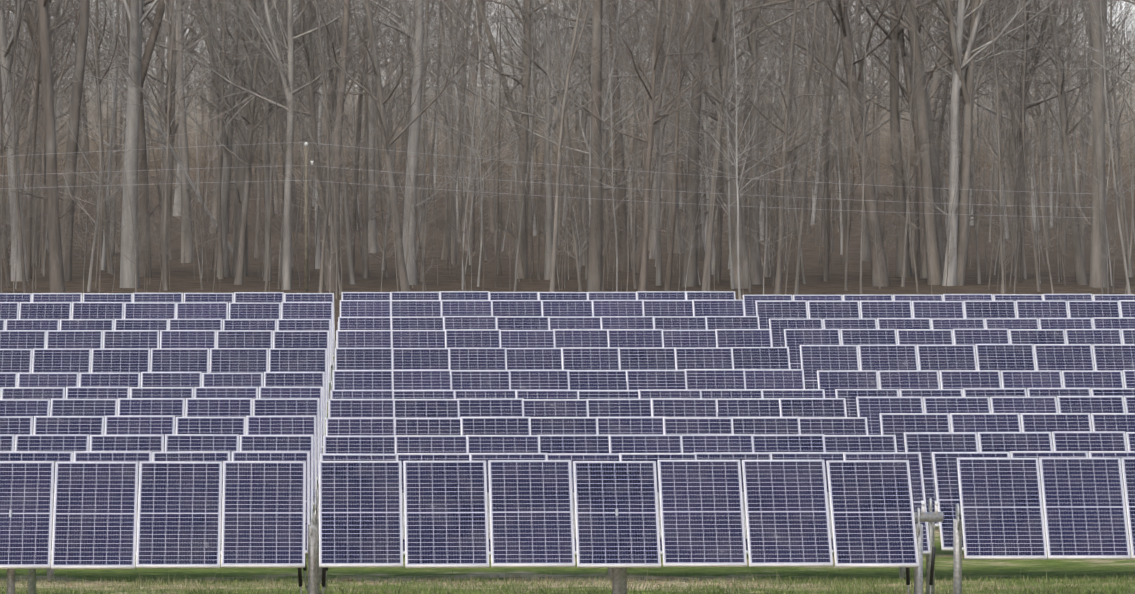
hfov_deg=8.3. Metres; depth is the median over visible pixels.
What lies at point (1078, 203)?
thicket tree
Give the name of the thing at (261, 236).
thicket tree
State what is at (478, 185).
tree
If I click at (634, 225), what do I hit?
tree
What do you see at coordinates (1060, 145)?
tree
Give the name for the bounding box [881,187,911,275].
thicket tree
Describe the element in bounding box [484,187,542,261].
thicket tree
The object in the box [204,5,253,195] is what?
tree
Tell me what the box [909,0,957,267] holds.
tree
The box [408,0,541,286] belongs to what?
tree
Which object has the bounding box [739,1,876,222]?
tree
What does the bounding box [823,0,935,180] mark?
tree
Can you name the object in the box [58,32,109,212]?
tree
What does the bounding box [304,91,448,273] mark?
tree
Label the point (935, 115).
tree
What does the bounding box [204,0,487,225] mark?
tree
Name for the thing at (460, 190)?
tree
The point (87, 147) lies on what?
tree
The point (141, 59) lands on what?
tree
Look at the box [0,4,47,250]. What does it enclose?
leaning tree
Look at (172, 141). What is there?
tree
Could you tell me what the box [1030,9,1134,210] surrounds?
tree
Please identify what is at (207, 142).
tree
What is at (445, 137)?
tree
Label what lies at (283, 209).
thicket tree
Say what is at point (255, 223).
thicket tree
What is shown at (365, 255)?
tree
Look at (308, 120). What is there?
tree
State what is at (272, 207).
tree
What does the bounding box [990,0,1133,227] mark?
tree
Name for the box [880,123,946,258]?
thicket tree
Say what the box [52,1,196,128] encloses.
tree
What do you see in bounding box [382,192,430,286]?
thicket tree
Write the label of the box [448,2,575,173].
tree
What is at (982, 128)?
tree
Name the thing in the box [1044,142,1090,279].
thicket tree
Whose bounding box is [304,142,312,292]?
utility pole
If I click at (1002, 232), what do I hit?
thicket tree
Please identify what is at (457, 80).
tree
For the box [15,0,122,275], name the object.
tree
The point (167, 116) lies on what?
tree
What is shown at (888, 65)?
tree
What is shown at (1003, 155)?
tree
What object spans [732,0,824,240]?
tree
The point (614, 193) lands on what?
tree
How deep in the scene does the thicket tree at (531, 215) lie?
238.94 m
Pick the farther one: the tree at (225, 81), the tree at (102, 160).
the tree at (225, 81)
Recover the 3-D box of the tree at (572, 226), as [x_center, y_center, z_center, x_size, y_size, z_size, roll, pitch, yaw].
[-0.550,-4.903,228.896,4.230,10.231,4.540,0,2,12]
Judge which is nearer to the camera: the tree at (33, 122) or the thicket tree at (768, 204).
the thicket tree at (768, 204)
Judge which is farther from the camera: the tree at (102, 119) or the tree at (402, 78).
the tree at (102, 119)
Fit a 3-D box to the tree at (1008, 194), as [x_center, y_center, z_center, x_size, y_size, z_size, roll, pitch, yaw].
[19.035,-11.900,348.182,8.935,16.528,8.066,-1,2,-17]
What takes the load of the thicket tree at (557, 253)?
on the ground
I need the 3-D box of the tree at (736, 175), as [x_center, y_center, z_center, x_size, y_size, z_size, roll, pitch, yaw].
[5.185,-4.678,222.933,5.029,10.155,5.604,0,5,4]
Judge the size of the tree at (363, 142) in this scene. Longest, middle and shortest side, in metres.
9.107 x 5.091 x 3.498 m
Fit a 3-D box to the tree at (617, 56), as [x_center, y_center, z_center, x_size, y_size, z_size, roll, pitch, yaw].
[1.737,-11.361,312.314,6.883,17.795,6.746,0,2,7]
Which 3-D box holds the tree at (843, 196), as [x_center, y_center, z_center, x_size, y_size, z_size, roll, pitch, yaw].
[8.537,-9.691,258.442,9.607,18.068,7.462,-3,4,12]
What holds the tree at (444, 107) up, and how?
on the ground
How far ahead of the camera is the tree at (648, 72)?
361.51 m
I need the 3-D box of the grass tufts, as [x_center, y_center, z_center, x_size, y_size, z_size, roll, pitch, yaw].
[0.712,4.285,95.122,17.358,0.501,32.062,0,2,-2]
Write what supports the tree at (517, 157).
on the ground
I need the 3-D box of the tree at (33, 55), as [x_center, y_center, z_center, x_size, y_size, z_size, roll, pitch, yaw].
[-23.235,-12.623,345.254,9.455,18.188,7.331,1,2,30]
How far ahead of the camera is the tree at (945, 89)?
246.48 m
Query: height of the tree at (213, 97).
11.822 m
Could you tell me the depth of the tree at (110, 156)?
251.87 m
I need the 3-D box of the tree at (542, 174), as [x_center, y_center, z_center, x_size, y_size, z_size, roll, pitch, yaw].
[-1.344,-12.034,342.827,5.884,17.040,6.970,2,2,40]
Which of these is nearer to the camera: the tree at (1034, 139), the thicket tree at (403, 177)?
the thicket tree at (403, 177)
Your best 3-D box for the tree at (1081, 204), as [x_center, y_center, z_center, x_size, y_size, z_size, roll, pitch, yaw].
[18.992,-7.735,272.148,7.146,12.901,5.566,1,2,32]
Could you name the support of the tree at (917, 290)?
on the ground
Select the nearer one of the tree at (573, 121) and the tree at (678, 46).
the tree at (573, 121)
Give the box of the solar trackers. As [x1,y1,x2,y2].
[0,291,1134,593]
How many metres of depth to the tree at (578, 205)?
246.72 m
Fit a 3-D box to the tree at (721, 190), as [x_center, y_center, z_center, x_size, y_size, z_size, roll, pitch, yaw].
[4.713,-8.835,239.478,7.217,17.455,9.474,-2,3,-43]
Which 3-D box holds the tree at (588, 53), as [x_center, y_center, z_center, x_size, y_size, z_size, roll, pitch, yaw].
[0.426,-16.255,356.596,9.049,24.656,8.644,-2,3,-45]
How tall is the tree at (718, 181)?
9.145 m
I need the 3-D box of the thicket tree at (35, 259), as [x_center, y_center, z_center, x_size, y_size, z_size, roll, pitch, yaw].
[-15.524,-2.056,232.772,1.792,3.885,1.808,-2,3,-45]
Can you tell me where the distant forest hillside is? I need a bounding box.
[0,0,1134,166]
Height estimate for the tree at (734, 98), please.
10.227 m
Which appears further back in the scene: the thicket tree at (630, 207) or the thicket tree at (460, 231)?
the thicket tree at (630, 207)
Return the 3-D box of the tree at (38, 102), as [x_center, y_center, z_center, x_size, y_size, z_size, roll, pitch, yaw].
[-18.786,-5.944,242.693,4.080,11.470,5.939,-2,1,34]
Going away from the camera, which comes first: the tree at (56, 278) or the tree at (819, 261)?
the tree at (56, 278)
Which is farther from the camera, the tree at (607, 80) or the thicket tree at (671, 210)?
the tree at (607, 80)
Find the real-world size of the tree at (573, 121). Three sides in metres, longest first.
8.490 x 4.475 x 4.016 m
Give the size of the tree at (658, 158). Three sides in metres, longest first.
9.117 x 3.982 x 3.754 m
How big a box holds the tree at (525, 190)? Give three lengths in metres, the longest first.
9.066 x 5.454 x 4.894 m
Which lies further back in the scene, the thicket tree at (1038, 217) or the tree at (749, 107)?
the tree at (749, 107)
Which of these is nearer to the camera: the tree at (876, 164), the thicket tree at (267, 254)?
the thicket tree at (267, 254)
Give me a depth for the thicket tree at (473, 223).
249.89 m
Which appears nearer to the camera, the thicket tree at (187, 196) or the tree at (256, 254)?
the thicket tree at (187, 196)
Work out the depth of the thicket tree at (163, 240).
230.18 m
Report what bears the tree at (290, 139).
on the ground
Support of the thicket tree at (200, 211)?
on the ground
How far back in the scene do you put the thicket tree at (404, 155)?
245.95 m
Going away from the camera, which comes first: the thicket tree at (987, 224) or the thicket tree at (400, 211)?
the thicket tree at (400, 211)
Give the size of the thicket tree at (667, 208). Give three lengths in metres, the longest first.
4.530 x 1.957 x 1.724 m
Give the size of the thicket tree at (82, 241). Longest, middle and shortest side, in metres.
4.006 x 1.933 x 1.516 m
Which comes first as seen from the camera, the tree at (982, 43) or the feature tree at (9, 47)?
the feature tree at (9, 47)
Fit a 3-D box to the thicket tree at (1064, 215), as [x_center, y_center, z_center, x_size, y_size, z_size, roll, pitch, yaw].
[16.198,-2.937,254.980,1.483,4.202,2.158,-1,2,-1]
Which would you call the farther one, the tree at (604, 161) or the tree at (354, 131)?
the tree at (604, 161)
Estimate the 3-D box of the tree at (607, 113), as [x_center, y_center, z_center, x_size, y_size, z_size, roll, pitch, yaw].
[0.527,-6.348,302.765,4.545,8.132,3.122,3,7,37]
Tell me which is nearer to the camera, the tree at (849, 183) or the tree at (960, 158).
the tree at (849, 183)
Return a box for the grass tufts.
[0,567,1134,593]
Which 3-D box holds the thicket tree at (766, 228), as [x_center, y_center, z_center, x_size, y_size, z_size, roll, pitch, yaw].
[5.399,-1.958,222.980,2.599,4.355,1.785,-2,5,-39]
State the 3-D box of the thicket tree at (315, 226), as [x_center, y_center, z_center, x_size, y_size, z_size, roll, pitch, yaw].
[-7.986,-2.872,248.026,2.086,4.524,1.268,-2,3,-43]
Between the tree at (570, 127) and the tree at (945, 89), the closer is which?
the tree at (945, 89)
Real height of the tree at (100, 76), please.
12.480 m
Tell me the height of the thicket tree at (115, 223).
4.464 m
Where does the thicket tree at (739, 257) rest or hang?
on the ground
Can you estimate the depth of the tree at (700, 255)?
262.43 m
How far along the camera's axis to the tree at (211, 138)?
303.32 m
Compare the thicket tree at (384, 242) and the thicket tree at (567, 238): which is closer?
the thicket tree at (384, 242)
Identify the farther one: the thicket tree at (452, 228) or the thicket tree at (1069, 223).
the thicket tree at (1069, 223)
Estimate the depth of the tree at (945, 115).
305.09 m
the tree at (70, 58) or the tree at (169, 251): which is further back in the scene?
the tree at (70, 58)
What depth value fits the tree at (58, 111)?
304.50 m
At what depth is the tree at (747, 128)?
253.74 m
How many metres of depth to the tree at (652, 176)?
255.77 m
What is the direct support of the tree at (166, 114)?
on the ground
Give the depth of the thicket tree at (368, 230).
242.09 m
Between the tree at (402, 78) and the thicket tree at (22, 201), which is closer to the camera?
the thicket tree at (22, 201)
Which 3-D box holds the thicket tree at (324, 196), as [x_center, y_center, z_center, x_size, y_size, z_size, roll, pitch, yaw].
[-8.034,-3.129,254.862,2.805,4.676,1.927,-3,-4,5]
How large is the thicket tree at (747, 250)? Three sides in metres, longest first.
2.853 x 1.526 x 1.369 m
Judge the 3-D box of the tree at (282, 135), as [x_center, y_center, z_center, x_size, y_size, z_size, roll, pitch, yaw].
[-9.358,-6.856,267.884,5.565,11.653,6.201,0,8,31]
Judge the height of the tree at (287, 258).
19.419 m
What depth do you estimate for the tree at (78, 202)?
315.59 m
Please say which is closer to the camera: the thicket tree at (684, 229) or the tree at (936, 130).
the thicket tree at (684, 229)
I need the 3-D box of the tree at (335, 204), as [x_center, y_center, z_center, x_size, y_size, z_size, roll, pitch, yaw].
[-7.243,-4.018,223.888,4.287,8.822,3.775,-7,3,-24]
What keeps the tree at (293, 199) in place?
on the ground
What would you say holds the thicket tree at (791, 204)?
on the ground
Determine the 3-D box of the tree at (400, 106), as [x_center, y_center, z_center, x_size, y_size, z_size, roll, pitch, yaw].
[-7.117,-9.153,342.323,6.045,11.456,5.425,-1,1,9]
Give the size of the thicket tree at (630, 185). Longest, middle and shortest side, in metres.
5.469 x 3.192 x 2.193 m
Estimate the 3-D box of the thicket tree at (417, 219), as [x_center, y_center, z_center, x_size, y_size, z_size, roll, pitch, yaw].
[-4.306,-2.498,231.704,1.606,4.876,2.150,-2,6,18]
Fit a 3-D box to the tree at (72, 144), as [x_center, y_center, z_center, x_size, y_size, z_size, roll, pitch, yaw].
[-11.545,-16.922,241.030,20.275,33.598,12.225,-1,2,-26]
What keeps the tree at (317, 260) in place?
on the ground
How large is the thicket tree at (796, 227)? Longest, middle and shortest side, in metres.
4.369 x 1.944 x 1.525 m
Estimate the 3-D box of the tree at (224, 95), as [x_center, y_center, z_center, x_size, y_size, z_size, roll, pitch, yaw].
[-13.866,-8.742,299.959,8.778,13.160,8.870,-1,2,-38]
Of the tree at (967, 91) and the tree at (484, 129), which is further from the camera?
the tree at (484, 129)
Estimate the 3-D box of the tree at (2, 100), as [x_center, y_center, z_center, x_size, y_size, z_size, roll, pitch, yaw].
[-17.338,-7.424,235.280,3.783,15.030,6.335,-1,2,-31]
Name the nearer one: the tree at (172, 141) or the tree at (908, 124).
the tree at (908, 124)
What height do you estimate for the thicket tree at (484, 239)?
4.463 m
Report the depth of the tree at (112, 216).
268.32 m
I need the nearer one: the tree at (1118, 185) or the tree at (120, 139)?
the tree at (1118, 185)
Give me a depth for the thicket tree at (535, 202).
242.71 m
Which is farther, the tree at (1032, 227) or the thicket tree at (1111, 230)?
the thicket tree at (1111, 230)
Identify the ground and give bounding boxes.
[0,166,1134,593]
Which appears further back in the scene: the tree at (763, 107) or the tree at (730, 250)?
the tree at (763, 107)
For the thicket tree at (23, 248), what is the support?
on the ground
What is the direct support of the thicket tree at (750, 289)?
on the ground
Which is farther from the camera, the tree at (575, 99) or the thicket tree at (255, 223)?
the tree at (575, 99)
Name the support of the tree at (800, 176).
on the ground
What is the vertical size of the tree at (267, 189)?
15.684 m
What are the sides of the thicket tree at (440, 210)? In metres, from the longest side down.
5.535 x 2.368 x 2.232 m
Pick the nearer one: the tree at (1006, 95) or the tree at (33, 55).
the tree at (1006, 95)
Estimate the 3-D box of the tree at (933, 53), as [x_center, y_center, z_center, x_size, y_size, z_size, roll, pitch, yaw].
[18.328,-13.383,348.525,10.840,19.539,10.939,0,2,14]
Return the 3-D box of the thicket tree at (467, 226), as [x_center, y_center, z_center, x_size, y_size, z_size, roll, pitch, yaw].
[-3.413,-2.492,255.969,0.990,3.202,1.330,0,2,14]
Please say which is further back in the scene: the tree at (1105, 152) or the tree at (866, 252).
the tree at (866, 252)
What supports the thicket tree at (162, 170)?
on the ground
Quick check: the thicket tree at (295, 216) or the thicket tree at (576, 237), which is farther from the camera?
the thicket tree at (295, 216)
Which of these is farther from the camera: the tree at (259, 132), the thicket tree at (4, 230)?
the tree at (259, 132)
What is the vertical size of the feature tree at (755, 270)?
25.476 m
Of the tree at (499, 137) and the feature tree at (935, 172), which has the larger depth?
the feature tree at (935, 172)
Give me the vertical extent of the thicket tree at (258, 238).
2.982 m
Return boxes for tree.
[0,0,28,280]
[0,0,81,292]
[0,0,88,285]
[0,0,107,155]
[0,1,126,273]
[0,1,167,291]
[0,2,60,163]
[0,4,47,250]
[0,15,105,267]
[0,85,87,265]
[0,97,40,281]
[0,114,46,292]
[0,135,35,288]
[0,140,41,289]
[0,209,30,292]
[1,0,147,258]
[1,0,158,287]
[1,17,108,170]
[1,117,35,292]
[2,0,135,292]
[2,143,59,219]
[3,0,122,38]
[3,0,146,278]
[3,0,209,272]
[3,6,79,196]
[4,0,105,264]
[4,0,121,104]
[4,0,320,262]
[4,7,29,84]
[5,0,76,47]
[5,0,79,262]
[5,0,125,107]
[6,0,115,189]
[6,1,163,127]
[6,14,98,266]
[7,1,121,223]
[7,13,63,157]
[7,139,46,292]
[8,1,113,179]
[8,8,88,187]
[8,126,35,252]
[8,193,40,284]
[9,23,94,107]
[10,0,122,153]
[11,0,114,152]
[11,9,72,117]
[13,162,64,288]
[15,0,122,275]
[15,119,86,256]
[17,0,202,255]
[19,0,256,236]
[22,0,199,269]
[25,128,73,288]
[27,0,232,256]
[27,8,147,259]
[27,26,150,292]
[31,1,125,190]
[31,27,154,287]
[38,167,105,292]
[40,0,479,280]
[40,126,101,224]
[52,0,196,118]
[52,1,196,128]
[53,1,230,254]
[57,0,120,167]
[57,21,156,184]
[58,0,125,195]
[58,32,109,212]
[58,33,113,146]
[61,0,287,290]
[63,27,119,189]
[64,11,165,142]
[72,0,202,199]
[73,151,117,277]
[74,148,142,292]
[75,1,187,192]
[76,104,121,216]
[78,130,161,292]
[80,88,121,273]
[83,179,121,243]
[87,127,157,232]
[88,14,174,190]
[89,198,112,261]
[102,0,188,189]
[102,0,219,195]
[102,0,389,280]
[103,140,155,226]
[110,23,193,259]
[111,0,399,284]
[111,0,506,289]
[112,3,321,232]
[115,37,203,174]
[116,0,399,276]
[117,14,217,186]
[119,84,190,222]
[120,188,165,292]
[123,170,160,280]
[126,0,358,276]
[132,144,181,284]
[133,194,182,290]
[138,167,175,283]
[139,177,195,291]
[143,0,294,276]
[143,0,306,278]
[143,0,328,186]
[143,152,198,285]
[143,210,195,292]
[146,0,198,177]
[148,0,210,201]
[148,0,417,284]
[148,33,211,164]
[149,144,192,274]
[151,6,228,214]
[154,120,248,289]
[155,0,235,232]
[160,0,206,215]
[161,115,214,265]
[162,103,256,282]
[171,60,297,272]
[171,138,225,276]
[171,157,205,278]
[174,0,408,111]
[174,65,260,187]
[176,53,211,180]
[176,62,262,169]
[177,0,350,291]
[184,3,305,197]
[184,29,364,208]
[187,0,355,266]
[188,0,323,184]
[190,8,230,154]
[190,22,336,205]
[191,165,240,291]
[192,18,306,185]
[195,0,502,252]
[196,58,299,169]
[198,191,234,292]
[199,1,313,213]
[199,130,263,213]
[201,1,364,217]
[201,26,274,224]
[203,61,323,244]
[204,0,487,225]
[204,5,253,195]
[205,170,235,234]
[207,0,423,292]
[207,1,328,257]
[210,0,402,283]
[211,8,299,255]
[213,81,322,252]
[221,0,406,281]
[227,165,278,279]
[228,0,401,268]
[230,0,551,291]
[234,4,394,298]
[235,124,304,289]
[235,175,278,276]
[238,0,365,288]
[244,52,349,287]
[246,0,447,284]
[246,200,284,287]
[251,188,273,277]
[254,0,512,277]
[254,2,362,248]
[256,0,765,270]
[258,18,305,191]
[259,0,408,232]
[259,3,310,230]
[271,10,351,170]
[271,178,302,232]
[272,1,379,231]
[273,52,364,253]
[274,4,418,294]
[277,0,449,276]
[278,135,319,273]
[279,11,399,234]
[281,1,382,173]
[283,161,359,229]
[286,0,459,290]
[292,197,329,257]
[293,1,380,220]
[294,0,391,205]
[294,3,467,259]
[294,10,384,225]
[294,21,348,213]
[294,118,368,216]
[294,195,317,280]
[295,0,491,267]
[297,187,350,292]
[298,145,340,273]
[299,3,411,227]
[302,124,377,298]
[303,0,405,190]
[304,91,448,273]
[313,0,412,212]
[327,0,519,265]
[333,0,535,263]
[333,19,386,229]
[334,20,421,214]
[336,0,691,279]
[338,0,518,281]
[338,123,441,291]
[340,6,460,270]
[342,185,383,279]
[344,42,393,208]
[345,9,425,171]
[348,0,441,203]
[348,0,510,229]
[348,3,496,221]
[349,0,493,223]
[352,186,411,291]
[353,0,588,278]
[358,4,488,191]
[360,0,431,158]
[360,0,511,241]
[364,34,432,209]
[371,83,455,208]
[374,23,460,200]
[374,127,433,284]
[376,63,435,209]
[376,113,452,267]
[380,15,441,224]
[381,0,511,227]
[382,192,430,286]
[383,1,497,195]
[391,5,542,260]
[392,0,494,148]
[393,135,437,289]
[395,126,432,218]
[396,24,482,258]
[397,0,486,206]
[397,30,487,212]
[398,10,494,202]
[399,0,570,154]
[399,0,580,287]
[403,0,556,259]
[407,0,715,231]
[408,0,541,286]
[408,190,449,291]
[412,131,475,284]
[414,84,511,290]
[416,2,536,289]
[418,0,512,246]
[422,158,468,276]
[422,194,442,265]
[426,2,588,244]
[426,13,520,157]
[426,154,461,261]
[429,3,578,254]
[429,34,502,264]
[431,0,647,291]
[432,2,521,204]
[432,179,458,268]
[433,0,545,232]
[439,68,509,176]
[441,0,587,279]
[444,194,462,274]
[445,0,475,196]
[446,178,494,260]
[447,50,546,274]
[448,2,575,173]
[448,177,473,262]
[451,171,503,290]
[452,0,652,236]
[452,0,798,291]
[452,144,509,290]
[453,1,625,291]
[457,113,535,275]
[460,1,484,250]
[460,154,514,270]
[463,9,569,198]
[465,117,534,273]
[468,28,555,252]
[470,0,587,235]
[472,129,516,265]
[473,0,791,290]
[478,9,550,245]
[480,0,590,185]
[480,132,545,244]
[484,1,651,147]
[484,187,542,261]
[486,122,550,278]
[486,148,565,282]
[487,141,553,281]
[489,0,626,291]
[490,0,590,228]
[490,3,634,244]
[491,0,687,204]
[492,0,666,258]
[492,1,582,251]
[494,0,624,233]
[498,8,640,118]
[501,0,703,216]
[502,0,590,207]
[505,115,576,272]
[508,106,575,278]
[512,2,670,258]
[514,5,625,225]
[516,118,570,251]
[521,0,690,278]
[528,161,561,246]
[528,167,580,233]
[529,14,639,186]
[530,1,728,288]
[531,167,603,267]
[532,135,577,273]
[533,0,659,251]
[533,132,584,279]
[534,172,583,289]
[535,208,583,289]
[539,1,580,164]
[539,9,650,236]
[546,139,605,287]
[546,173,585,279]
[549,0,807,289]
[552,0,739,258]
[552,17,658,281]
[553,0,654,265]
[553,2,674,193]
[553,24,610,178]
[558,85,629,217]
[558,105,627,291]
[559,0,749,258]
[560,0,701,253]
[561,0,686,232]
[563,3,647,150]
[563,177,603,266]
[564,15,686,291]
[565,58,631,166]
[566,0,1108,285]
[566,48,582,189]
[566,189,588,272]
[568,1,613,202]
[569,1,650,224]
[569,152,628,291]
[570,0,653,190]
[574,4,711,166]
[577,21,684,209]
[577,135,642,287]
[579,0,710,266]
[579,0,783,285]
[580,174,632,243]
[581,1,730,121]
[584,0,691,254]
[584,176,645,291]
[589,0,901,280]
[594,179,636,290]
[598,115,665,291]
[602,0,890,284]
[602,92,668,268]
[603,4,712,205]
[603,10,708,266]
[604,22,737,172]
[606,0,792,274]
[615,163,643,263]
[616,0,906,294]
[616,1,730,214]
[618,0,815,290]
[620,2,769,227]
[621,1,664,197]
[622,7,817,288]
[625,0,766,207]
[626,0,692,167]
[627,94,678,233]
[629,0,863,290]
[630,0,740,228]
[631,0,777,250]
[633,0,815,250]
[634,1,748,98]
[635,0,748,272]
[641,4,743,187]
[647,51,704,185]
[650,27,798,268]
[651,116,703,255]
[651,142,700,273]
[652,133,715,268]
[655,21,772,260]
[657,0,751,288]
[657,0,832,299]
[662,121,725,227]
[664,174,731,290]
[666,24,813,183]
[668,143,721,290]
[670,154,720,284]
[671,5,794,191]
[672,0,879,214]
[672,0,921,263]
[672,2,788,268]
[675,0,783,183]
[677,2,740,201]
[680,104,749,229]
[683,173,740,290]
[684,29,779,226]
[686,0,816,244]
[686,0,846,276]
[686,1,904,206]
[688,1,838,265]
[693,5,819,197]
[699,150,727,281]
[699,185,726,230]
[703,92,786,292]
[704,4,853,283]
[705,10,828,258]
[707,0,793,189]
[707,4,779,219]
[707,12,812,148]
[707,143,760,274]
[712,209,753,294]
[713,1,887,190]
[713,98,792,243]
[714,0,812,202]
[720,139,776,284]
[724,0,903,280]
[724,12,795,198]
[724,133,806,285]
[730,0,924,290]
[730,201,773,290]
[731,0,890,294]
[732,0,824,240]
[733,0,873,245]
[735,1,822,211]
[736,0,849,231]
[736,2,880,213]
[738,17,784,105]
[738,110,841,294]
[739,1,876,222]
[739,151,802,294]
[741,102,790,267]
[745,140,822,282]
[746,142,805,276]
[747,15,839,258]
[748,0,1005,286]
[748,0,1009,260]
[749,9,831,237]
[750,0,1034,149]
[758,0,935,172]
[760,35,801,206]
[762,1,879,223]
[763,35,841,205]
[764,101,821,265]
[766,15,888,186]
[768,0,855,231]
[768,184,811,269]
[771,47,915,269]
[773,4,909,251]
[775,2,888,233]
[775,15,885,195]
[775,26,883,264]
[777,0,854,211]
[778,152,821,255]
[782,1,886,254]
[783,5,877,198]
[788,0,964,294]
[788,150,824,278]
[793,12,903,207]
[794,0,1050,270]
[796,1,851,191]
[801,0,972,277]
[801,102,853,234]
[804,4,935,197]
[810,77,893,251]
[816,0,1016,284]
[818,114,860,262]
[819,0,960,293]
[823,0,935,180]
[826,0,1072,277]
[829,148,860,273]
[834,0,1054,270]
[836,183,859,236]
[838,0,1051,285]
[839,0,888,211]
[845,5,905,156]
[845,14,974,182]
[845,45,943,191]
[849,135,919,288]
[852,3,940,191]
[852,155,913,241]
[853,0,1134,277]
[853,1,944,223]
[856,147,911,243]
[858,0,966,286]
[860,0,946,196]
[861,0,1112,102]
[861,45,945,194]
[864,0,1080,225]
[866,0,1008,142]
[868,4,989,213]
[870,0,1068,216]
[872,3,1016,116]
[872,33,960,246]
[872,35,1024,203]
[873,0,1067,168]
[874,54,996,205]
[875,35,912,149]
[876,16,950,202]
[878,13,950,112]
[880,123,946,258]
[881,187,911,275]
[883,1,1075,283]
[883,161,940,276]
[886,10,1008,149]
[887,0,1134,249]
[894,0,1079,212]
[902,3,1053,234]
[902,176,963,294]
[905,2,1026,236]
[905,32,992,176]
[907,5,946,139]
[908,23,998,202]
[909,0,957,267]
[910,0,1052,263]
[919,0,1078,286]
[923,4,982,208]
[924,11,1049,215]
[926,0,1090,285]
[927,0,1118,293]
[928,0,1133,245]
[931,165,976,292]
[934,5,1010,206]
[935,4,1048,238]
[936,2,1059,192]
[940,0,1080,229]
[943,172,974,244]
[945,0,1091,250]
[945,33,1044,241]
[945,42,1085,192]
[946,0,1114,291]
[946,66,1031,289]
[970,170,1034,290]
[971,0,1134,284]
[972,5,1117,281]
[973,4,1055,275]
[973,5,1090,266]
[975,2,1077,278]
[975,40,1078,191]
[975,80,1008,194]
[976,6,1036,169]
[976,115,1037,274]
[976,142,1018,277]
[978,6,1078,138]
[979,0,1132,101]
[979,0,1134,253]
[979,5,1036,206]
[979,13,1089,293]
[980,182,1020,291]
[981,142,1034,293]
[985,0,1134,253]
[985,178,1028,293]
[986,46,1079,264]
[987,0,1117,200]
[987,1,1091,205]
[988,154,1040,272]
[989,0,1134,125]
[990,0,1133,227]
[996,184,1044,283]
[998,7,1109,208]
[999,0,1091,263]
[999,26,1090,231]
[1002,35,1088,236]
[1004,103,1102,293]
[1012,0,1134,259]
[1013,0,1134,293]
[1014,1,1134,110]
[1016,92,1091,281]
[1016,190,1066,282]
[1018,1,1133,172]
[1018,1,1134,246]
[1019,29,1091,214]
[1019,56,1075,200]
[1024,145,1050,277]
[1028,29,1134,202]
[1028,133,1113,285]
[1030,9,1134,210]
[1032,1,1061,190]
[1034,72,1091,226]
[1035,6,1134,285]
[1036,39,1092,202]
[1039,0,1134,276]
[1040,166,1091,246]
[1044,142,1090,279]
[1045,0,1134,293]
[1046,149,1078,266]
[1046,175,1090,237]
[1052,0,1107,287]
[1053,142,1123,253]
[1065,172,1090,244]
[1076,0,1134,293]
[1083,197,1126,293]
[1090,151,1134,292]
[1105,20,1134,241]
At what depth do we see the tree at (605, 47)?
318.30 m
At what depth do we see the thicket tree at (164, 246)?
227.86 m
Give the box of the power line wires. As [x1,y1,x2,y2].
[0,142,1089,217]
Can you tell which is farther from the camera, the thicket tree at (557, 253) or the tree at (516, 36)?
the tree at (516, 36)
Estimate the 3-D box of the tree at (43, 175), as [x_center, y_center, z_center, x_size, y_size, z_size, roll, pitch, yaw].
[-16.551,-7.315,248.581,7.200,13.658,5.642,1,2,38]
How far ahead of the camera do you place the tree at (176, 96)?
367.77 m
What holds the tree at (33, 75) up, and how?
on the ground
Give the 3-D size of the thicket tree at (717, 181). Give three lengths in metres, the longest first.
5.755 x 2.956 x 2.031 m
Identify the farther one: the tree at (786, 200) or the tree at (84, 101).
the tree at (786, 200)
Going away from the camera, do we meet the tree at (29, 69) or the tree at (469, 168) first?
the tree at (469, 168)
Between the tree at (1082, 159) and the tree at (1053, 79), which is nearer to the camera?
the tree at (1082, 159)
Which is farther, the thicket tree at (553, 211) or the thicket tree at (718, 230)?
the thicket tree at (553, 211)
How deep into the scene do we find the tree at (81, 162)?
373.01 m
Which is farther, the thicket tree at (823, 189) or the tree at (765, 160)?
the tree at (765, 160)
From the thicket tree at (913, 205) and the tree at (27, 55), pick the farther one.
the tree at (27, 55)
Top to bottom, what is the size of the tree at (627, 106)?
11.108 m
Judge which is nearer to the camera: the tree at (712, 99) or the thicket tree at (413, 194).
the thicket tree at (413, 194)
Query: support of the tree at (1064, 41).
on the ground
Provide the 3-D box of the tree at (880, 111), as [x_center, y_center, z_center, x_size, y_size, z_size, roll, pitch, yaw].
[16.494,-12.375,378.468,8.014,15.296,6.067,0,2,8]
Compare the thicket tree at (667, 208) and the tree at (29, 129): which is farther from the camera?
the tree at (29, 129)
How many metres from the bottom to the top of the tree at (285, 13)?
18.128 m
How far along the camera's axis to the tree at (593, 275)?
230.33 m
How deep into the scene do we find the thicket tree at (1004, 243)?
229.71 m
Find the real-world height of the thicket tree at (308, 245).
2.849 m
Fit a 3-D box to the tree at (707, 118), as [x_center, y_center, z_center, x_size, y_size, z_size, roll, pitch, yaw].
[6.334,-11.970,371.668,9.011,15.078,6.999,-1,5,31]
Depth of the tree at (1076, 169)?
342.90 m
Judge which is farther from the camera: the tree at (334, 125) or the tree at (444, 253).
the tree at (334, 125)
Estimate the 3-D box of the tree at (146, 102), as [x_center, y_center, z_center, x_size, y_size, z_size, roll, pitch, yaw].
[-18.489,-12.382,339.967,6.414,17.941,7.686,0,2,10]
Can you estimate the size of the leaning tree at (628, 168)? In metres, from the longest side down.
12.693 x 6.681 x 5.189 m
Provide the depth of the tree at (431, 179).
315.47 m
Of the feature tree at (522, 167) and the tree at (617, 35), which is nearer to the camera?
the tree at (617, 35)
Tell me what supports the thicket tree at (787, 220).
on the ground
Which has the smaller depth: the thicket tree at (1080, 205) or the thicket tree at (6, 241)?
the thicket tree at (6, 241)
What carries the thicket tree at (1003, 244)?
on the ground

